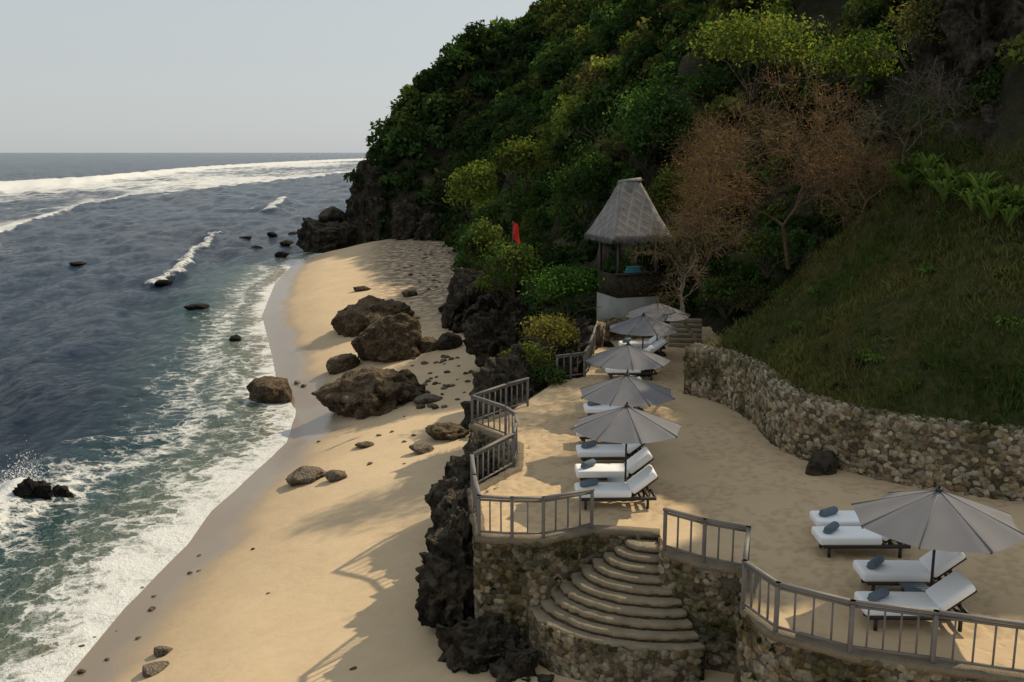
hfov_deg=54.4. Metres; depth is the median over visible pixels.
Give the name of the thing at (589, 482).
rolled towel
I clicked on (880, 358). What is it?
weed
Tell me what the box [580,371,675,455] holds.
beach umbrella
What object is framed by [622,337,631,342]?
rolled towel
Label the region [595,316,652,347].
path wall
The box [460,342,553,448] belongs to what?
outcrop rock
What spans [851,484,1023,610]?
beach umbrella
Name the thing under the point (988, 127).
cliff rock
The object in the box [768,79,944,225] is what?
bare tree
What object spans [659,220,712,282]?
shrub
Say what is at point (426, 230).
cliff rock
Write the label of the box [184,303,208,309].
rock
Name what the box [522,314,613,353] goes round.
outcrop rock
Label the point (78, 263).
rock
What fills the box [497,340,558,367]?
shrub
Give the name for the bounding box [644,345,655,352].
sun lounger
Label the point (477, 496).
railing
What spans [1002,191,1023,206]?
strap leaf plant
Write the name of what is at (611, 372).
sun lounger
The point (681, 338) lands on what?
path steps
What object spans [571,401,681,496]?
beach umbrella
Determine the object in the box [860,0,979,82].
shrub
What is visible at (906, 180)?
strap leaf plant
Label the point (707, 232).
bare tree
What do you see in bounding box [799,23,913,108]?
tree
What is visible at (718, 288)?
shrub
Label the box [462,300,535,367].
outcrop rock
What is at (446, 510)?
outcrop rock
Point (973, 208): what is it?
strap leaf plant
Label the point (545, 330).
shrub
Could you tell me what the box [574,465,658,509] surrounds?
sun lounger
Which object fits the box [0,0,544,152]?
sky
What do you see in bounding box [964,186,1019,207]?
strap leaf plant
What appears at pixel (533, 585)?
terrace wall
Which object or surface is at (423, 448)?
rock
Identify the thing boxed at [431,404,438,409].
beach stone
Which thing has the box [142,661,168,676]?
rock
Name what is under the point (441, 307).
rock
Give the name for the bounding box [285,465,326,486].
rock
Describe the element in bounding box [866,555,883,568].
rolled towel
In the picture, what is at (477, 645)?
outcrop rock
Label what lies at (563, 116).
hillside shrubs
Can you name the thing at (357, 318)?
boulder
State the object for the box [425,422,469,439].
rock
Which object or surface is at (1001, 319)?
weed
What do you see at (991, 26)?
cliff rock
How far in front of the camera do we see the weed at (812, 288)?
35.20 m
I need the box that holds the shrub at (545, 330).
[514,312,587,363]
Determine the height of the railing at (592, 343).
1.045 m
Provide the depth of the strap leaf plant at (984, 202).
29.66 m
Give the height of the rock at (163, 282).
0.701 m
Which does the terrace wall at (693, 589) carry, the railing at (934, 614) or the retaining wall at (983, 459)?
the railing at (934, 614)
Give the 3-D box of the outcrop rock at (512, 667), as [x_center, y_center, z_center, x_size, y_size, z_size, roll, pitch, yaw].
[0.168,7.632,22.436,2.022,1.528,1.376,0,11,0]
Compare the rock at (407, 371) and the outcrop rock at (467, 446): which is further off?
the rock at (407, 371)
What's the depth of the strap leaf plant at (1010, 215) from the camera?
29.38 m
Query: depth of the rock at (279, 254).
133.04 m
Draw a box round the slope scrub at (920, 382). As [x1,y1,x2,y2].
[730,159,1023,415]
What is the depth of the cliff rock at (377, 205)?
137.01 m
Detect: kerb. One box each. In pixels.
[467,411,659,545]
[661,548,1023,681]
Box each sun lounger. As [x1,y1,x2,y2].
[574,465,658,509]
[575,425,589,442]
[575,447,653,480]
[576,443,645,460]
[583,403,643,414]
[604,368,656,380]
[618,335,666,349]
[641,337,667,356]
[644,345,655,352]
[809,510,894,540]
[811,526,910,557]
[853,550,966,590]
[854,570,976,631]
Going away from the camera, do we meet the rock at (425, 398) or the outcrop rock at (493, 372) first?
the outcrop rock at (493, 372)
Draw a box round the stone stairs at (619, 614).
[526,539,704,681]
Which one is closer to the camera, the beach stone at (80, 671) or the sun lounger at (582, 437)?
the beach stone at (80, 671)
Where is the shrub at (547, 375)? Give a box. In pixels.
[529,363,568,386]
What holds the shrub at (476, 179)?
on the hillside
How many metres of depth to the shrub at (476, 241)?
65.09 m
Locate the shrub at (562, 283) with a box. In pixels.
[517,261,605,317]
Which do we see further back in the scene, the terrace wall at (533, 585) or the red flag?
the red flag
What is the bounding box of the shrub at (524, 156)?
[484,135,555,195]
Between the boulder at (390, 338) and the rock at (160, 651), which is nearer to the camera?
the rock at (160, 651)
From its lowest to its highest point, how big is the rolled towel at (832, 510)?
0.188 m
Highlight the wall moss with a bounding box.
[484,553,865,681]
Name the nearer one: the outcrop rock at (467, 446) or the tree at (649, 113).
the outcrop rock at (467, 446)
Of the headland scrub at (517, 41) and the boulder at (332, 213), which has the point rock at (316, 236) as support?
the boulder at (332, 213)
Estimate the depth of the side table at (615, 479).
26.00 m
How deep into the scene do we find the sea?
67.79 m
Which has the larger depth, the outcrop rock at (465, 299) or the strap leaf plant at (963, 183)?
the outcrop rock at (465, 299)
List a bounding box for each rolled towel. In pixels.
[580,459,595,468]
[580,478,598,486]
[581,440,596,448]
[587,401,598,405]
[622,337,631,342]
[819,506,837,516]
[823,521,839,533]
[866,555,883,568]
[867,587,889,601]
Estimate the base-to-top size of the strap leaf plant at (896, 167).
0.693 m
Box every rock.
[12,477,52,498]
[52,484,73,497]
[70,261,86,265]
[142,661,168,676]
[153,646,172,657]
[154,279,172,284]
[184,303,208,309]
[229,334,240,341]
[267,231,277,236]
[274,251,288,257]
[280,240,293,245]
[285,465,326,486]
[296,217,357,252]
[325,470,346,481]
[326,353,359,374]
[344,159,372,225]
[353,286,370,291]
[355,441,373,448]
[356,164,391,242]
[387,199,424,239]
[399,369,416,378]
[401,290,417,296]
[409,442,433,453]
[413,210,440,240]
[413,393,441,404]
[415,507,474,627]
[417,336,438,352]
[424,442,498,514]
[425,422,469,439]
[425,484,468,537]
[435,612,528,673]
[437,332,462,349]
[438,302,445,312]
[441,267,509,334]
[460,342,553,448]
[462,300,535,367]
[463,393,526,450]
[489,647,554,681]
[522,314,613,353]
[531,335,590,379]
[805,450,839,475]
[907,0,1023,110]
[974,104,1001,151]
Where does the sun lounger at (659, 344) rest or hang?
on the terrace ground at (713, 460)
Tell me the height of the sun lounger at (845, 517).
0.954 m
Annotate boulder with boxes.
[246,376,291,403]
[311,367,425,419]
[318,206,344,222]
[331,295,414,337]
[351,313,421,362]
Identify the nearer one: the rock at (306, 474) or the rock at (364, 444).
the rock at (306, 474)
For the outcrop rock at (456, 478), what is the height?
3.874 m
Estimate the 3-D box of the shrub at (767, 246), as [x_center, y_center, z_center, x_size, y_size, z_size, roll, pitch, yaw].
[10.226,-3.600,40.121,2.521,2.108,2.611,0,11,0]
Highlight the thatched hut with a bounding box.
[584,177,674,320]
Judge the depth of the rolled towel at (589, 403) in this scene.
33.00 m
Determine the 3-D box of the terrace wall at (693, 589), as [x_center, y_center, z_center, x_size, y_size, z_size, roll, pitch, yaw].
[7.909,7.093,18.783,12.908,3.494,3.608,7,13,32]
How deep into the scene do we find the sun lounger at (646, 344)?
43.77 m
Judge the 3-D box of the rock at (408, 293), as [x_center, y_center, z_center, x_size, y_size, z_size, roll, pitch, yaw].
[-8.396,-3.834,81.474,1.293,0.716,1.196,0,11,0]
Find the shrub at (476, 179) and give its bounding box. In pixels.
[419,157,517,227]
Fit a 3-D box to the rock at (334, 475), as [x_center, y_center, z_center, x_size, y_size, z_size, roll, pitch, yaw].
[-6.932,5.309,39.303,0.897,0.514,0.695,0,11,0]
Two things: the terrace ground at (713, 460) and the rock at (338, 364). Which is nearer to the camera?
the terrace ground at (713, 460)
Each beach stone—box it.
[77,669,85,673]
[416,404,424,408]
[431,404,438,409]
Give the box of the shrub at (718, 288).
[698,273,764,318]
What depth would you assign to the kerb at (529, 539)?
23.41 m
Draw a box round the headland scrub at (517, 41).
[343,0,665,251]
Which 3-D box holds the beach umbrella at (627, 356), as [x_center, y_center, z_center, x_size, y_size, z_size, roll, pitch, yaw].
[3.913,1.236,33.706,2.710,2.540,2.710,-4,12,-22]
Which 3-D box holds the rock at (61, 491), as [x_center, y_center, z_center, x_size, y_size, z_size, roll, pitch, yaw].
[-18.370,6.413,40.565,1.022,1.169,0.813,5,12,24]
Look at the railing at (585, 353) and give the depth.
39.08 m
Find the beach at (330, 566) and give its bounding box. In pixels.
[64,238,734,681]
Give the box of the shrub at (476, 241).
[452,216,511,274]
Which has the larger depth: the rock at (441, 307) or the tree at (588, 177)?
the rock at (441, 307)
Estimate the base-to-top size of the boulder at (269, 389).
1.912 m
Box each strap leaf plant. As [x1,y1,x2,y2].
[877,161,911,180]
[879,170,921,191]
[895,157,923,173]
[901,152,955,174]
[904,166,952,188]
[917,177,969,203]
[923,163,971,185]
[939,187,1005,214]
[940,173,998,194]
[948,171,1012,196]
[951,191,1023,220]
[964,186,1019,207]
[980,203,1023,227]
[990,182,1023,208]
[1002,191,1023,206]
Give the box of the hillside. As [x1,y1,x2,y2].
[356,0,1023,429]
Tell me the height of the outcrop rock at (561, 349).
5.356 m
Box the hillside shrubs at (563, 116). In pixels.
[441,0,1023,323]
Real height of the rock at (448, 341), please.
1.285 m
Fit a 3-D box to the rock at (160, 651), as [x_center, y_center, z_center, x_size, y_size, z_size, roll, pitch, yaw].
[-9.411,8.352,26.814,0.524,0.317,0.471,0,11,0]
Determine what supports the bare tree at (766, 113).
on the hillside
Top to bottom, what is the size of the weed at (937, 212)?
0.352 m
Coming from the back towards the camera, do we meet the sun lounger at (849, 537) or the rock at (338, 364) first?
the rock at (338, 364)
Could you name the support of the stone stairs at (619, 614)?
on the beach at (330, 566)
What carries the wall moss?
attached to the terrace wall at (693, 589)
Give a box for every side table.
[607,477,626,481]
[899,582,928,592]
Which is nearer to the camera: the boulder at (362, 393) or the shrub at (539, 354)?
the shrub at (539, 354)
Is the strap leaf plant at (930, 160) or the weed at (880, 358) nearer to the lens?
the weed at (880, 358)
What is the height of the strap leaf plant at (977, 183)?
0.844 m
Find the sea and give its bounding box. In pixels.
[0,153,365,681]
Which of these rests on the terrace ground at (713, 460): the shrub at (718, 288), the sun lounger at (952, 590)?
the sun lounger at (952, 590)
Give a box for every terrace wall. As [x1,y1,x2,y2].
[467,427,657,648]
[658,537,1007,681]
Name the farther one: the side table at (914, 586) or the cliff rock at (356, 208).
the cliff rock at (356, 208)
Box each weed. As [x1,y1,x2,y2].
[787,320,804,331]
[804,285,820,294]
[857,348,884,362]
[916,261,937,273]
[935,208,952,217]
[992,313,1023,325]
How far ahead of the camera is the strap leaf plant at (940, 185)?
32.19 m
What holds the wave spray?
on the sea
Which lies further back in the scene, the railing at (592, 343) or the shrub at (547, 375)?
the railing at (592, 343)
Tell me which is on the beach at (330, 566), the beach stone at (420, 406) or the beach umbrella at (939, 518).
the beach stone at (420, 406)
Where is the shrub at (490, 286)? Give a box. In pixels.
[472,271,516,306]
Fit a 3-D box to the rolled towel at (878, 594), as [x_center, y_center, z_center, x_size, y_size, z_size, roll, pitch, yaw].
[6.916,4.786,18.785,0.470,0.188,0.209,-8,14,-37]
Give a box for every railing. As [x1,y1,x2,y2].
[469,377,594,537]
[556,346,589,379]
[588,326,595,366]
[662,507,1023,672]
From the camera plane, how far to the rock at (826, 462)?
27.56 m
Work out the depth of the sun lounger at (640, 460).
26.35 m
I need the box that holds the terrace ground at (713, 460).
[480,327,1023,668]
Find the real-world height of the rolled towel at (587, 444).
0.188 m
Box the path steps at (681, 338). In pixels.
[668,318,701,347]
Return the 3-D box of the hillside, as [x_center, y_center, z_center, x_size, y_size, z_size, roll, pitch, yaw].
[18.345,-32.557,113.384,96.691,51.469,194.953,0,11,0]
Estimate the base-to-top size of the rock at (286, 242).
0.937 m
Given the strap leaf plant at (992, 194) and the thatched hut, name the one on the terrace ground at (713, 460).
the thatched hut
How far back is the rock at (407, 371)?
54.98 m
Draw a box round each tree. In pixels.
[544,138,617,227]
[577,65,703,185]
[620,196,766,322]
[643,47,911,269]
[661,71,805,222]
[666,248,705,342]
[672,0,847,99]
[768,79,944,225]
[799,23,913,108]
[831,49,1001,176]
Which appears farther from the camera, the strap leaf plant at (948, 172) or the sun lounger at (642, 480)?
the strap leaf plant at (948, 172)
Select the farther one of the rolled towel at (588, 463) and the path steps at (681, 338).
the path steps at (681, 338)
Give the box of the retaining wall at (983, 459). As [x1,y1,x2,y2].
[683,342,1023,501]
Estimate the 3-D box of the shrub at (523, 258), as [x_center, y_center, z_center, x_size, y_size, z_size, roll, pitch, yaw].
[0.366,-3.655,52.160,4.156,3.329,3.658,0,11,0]
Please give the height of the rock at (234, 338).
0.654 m
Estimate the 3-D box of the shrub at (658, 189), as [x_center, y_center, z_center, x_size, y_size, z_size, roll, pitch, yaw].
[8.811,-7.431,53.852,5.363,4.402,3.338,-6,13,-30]
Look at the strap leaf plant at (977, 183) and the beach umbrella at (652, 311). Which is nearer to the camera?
the strap leaf plant at (977, 183)
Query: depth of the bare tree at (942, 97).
35.94 m
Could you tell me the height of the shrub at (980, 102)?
2.740 m
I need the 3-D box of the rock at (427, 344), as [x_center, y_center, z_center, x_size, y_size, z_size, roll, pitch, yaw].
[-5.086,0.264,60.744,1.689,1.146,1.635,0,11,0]
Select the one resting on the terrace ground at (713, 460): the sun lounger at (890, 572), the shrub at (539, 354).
the sun lounger at (890, 572)
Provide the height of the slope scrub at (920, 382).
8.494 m
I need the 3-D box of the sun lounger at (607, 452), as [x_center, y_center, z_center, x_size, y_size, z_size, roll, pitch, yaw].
[2.877,3.051,28.424,2.053,0.954,0.720,0,11,-2]
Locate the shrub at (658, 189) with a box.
[647,163,702,229]
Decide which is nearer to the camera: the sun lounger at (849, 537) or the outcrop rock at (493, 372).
the sun lounger at (849, 537)
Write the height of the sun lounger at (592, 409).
0.954 m
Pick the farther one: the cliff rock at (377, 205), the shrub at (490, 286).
the cliff rock at (377, 205)
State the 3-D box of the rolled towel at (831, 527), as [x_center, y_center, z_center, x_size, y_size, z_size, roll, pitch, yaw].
[7.095,4.149,22.124,0.209,0.188,0.470,9,14,40]
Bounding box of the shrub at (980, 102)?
[939,76,1001,120]
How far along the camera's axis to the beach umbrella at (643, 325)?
38.92 m
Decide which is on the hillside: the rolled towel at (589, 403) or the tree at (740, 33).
the tree at (740, 33)
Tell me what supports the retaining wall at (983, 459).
on the hillside
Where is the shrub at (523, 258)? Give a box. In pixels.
[480,240,546,301]
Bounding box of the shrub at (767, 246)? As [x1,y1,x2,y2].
[733,226,803,277]
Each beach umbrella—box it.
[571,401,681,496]
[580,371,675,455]
[585,341,670,372]
[608,312,676,376]
[624,300,690,351]
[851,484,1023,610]
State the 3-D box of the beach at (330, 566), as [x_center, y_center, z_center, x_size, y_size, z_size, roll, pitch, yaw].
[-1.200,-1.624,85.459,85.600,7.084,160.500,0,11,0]
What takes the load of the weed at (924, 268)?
on the hillside
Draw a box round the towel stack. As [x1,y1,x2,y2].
[624,266,640,272]
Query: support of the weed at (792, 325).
on the hillside
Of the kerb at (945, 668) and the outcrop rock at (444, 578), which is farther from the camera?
the outcrop rock at (444, 578)
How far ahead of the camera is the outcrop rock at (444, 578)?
24.26 m
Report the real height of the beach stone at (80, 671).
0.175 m
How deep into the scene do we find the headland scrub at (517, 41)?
136.42 m
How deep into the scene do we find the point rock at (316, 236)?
140.37 m
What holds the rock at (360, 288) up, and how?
on the beach at (330, 566)
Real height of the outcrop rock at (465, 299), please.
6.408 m
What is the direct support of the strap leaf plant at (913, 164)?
on the hillside
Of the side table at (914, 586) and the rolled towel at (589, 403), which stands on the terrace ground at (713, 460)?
the side table at (914, 586)
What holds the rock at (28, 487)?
in the sea
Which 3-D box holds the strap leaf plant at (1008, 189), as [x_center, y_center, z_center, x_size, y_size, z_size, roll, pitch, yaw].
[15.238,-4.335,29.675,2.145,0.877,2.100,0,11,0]
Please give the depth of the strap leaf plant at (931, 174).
33.45 m
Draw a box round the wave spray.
[0,440,57,482]
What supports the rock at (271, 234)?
in the sea
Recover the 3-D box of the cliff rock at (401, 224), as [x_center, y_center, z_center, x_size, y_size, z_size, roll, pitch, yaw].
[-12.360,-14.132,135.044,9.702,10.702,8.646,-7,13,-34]
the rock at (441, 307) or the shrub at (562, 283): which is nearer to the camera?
the shrub at (562, 283)
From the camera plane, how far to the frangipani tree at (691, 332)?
44.34 m
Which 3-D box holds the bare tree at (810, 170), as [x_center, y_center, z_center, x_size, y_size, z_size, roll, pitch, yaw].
[9.999,-6.533,37.106,10.543,8.073,8.675,10,14,41]
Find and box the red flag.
[512,221,519,294]
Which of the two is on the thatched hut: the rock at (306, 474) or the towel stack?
the towel stack
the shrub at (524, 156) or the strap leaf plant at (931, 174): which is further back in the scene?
the shrub at (524, 156)

